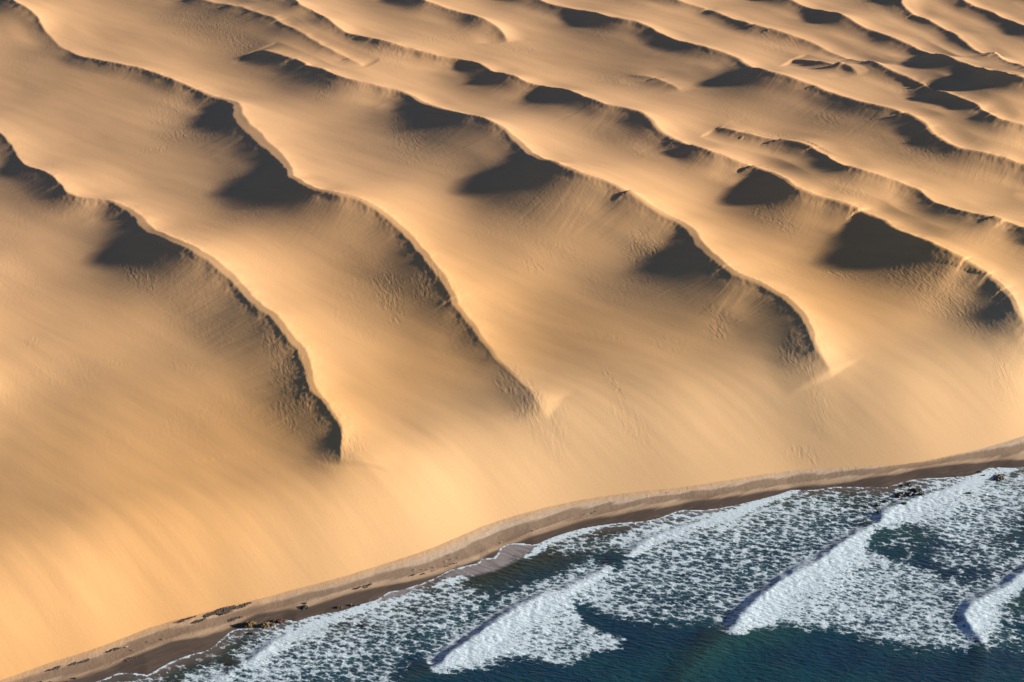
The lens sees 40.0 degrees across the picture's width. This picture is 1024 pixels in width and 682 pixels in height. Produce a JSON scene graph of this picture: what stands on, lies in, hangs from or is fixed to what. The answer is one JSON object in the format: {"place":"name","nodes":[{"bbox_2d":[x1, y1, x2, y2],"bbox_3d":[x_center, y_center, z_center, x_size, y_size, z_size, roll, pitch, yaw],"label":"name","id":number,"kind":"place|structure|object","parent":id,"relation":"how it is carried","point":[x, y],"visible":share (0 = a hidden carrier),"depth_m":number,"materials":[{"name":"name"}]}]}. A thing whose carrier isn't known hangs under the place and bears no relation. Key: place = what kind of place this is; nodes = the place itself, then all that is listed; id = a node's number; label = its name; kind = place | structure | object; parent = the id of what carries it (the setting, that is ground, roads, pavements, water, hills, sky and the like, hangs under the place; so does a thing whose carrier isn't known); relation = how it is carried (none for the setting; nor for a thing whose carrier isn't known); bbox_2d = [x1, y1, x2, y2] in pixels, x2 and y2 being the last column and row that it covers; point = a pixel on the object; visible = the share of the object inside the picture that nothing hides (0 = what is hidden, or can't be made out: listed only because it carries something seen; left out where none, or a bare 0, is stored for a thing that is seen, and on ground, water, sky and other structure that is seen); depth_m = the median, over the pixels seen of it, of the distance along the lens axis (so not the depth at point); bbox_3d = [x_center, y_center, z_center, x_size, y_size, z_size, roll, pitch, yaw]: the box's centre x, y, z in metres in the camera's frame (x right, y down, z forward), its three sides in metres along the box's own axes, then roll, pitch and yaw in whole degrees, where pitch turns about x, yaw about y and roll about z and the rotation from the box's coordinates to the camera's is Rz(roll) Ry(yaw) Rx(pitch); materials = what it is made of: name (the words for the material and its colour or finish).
{"place":"outdoors","nodes":[
{"label":"outdoors","id":0,"kind":"place"},
{"bbox_2d":[0,0,1023,679],"bbox_3d":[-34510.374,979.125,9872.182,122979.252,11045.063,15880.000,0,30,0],"label":"sand dunes","id":1,"kind":"structure","parent":0,"point":[294,294],"depth_m":717.23,"materials":[{"name":"sand"}]},
{"bbox_2d":[0,436,1023,681],"bbox_3d":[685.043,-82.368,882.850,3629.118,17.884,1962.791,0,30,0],"label":"beach","id":2,"kind":"structure","parent":0,"point":[150,648],"depth_m":579.18,"materials":[{"name":"brown sand"}]},
{"bbox_2d":[47,665,60,670],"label":"seaweed patch","id":3,"kind":"object","parent":2,"relation":"on","point":[56,668],"visible":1,"depth_m":515.36,"materials":[{"name":"brown plant"}]},
{"bbox_2d":[123,656,136,660],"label":"seaweed patch","id":4,"kind":"object","parent":2,"relation":"on","point":[130,658],"visible":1,"depth_m":521.36,"materials":[{"name":"brown plant"}]},
{"bbox_2d":[175,615,196,622],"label":"seaweed patch","id":5,"kind":"object","parent":2,"relation":"on","point":[182,620],"visible":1,"depth_m":537.88,"materials":[{"name":"brown plant"}]},
{"bbox_2d":[192,618,206,622],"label":"seaweed patch","id":6,"kind":"object","parent":2,"relation":"on","point":[196,621],"visible":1,"depth_m":537.84,"materials":[{"name":"brown plant"}]},
{"bbox_2d":[204,605,236,616],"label":"seaweed patch","id":7,"kind":"object","parent":2,"relation":"on","point":[221,610],"visible":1,"depth_m":542.20,"materials":[{"name":"brown plant"}]},
{"bbox_2d":[228,616,242,621],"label":"seaweed patch","id":8,"kind":"object","parent":2,"relation":"on","point":[232,619],"visible":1,"depth_m":540.34,"materials":[{"name":"brown plant"}]},
{"bbox_2d":[225,601,251,610],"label":"seaweed patch","id":9,"kind":"object","parent":2,"relation":"on","point":[244,604],"visible":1,"depth_m":544.78,"materials":[{"name":"brown plant"}]},
{"bbox_2d":[244,621,255,627],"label":"rock","id":10,"kind":"object","parent":2,"relation":"on","point":[249,624],"visible":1,"depth_m":537.29,"materials":[{"name":"brown stone"}]},
{"bbox_2d":[259,621,270,627],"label":"rock","id":11,"kind":"object","parent":2,"relation":"on","point":[265,624],"visible":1,"depth_m":537.25,"materials":[{"name":"beige stone"}]},
{"bbox_2d":[276,619,285,623],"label":"rock","id":12,"kind":"object","parent":2,"relation":"on","point":[280,621],"visible":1,"depth_m":540.02,"materials":[{"name":"brown stone"}]},
{"bbox_2d":[895,492,904,497],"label":"rock","id":13,"kind":"object","parent":2,"relation":"on","point":[899,494],"visible":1,"depth_m":610.54,"materials":[{"name":"grey stone"}]},
{"bbox_2d":[910,488,921,492],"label":"rock","id":14,"kind":"object","parent":2,"relation":"on","point":[915,490],"visible":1,"depth_m":613.81,"materials":[{"name":"stone"}]},
{"bbox_2d":[993,474,1004,480],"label":"rock","id":15,"kind":"object","parent":2,"relation":"on","point":[998,477],"visible":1,"depth_m":621.30,"materials":[{"name":"stone"}]},
{"bbox_2d":[97,467,1023,681],"bbox_3d":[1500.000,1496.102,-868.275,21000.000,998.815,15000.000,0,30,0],"label":"sea","id":16,"kind":"structure","parent":0,"point":[838,584],"depth_m":546.94,"materials":[{"name":"liquid"}]}
]}

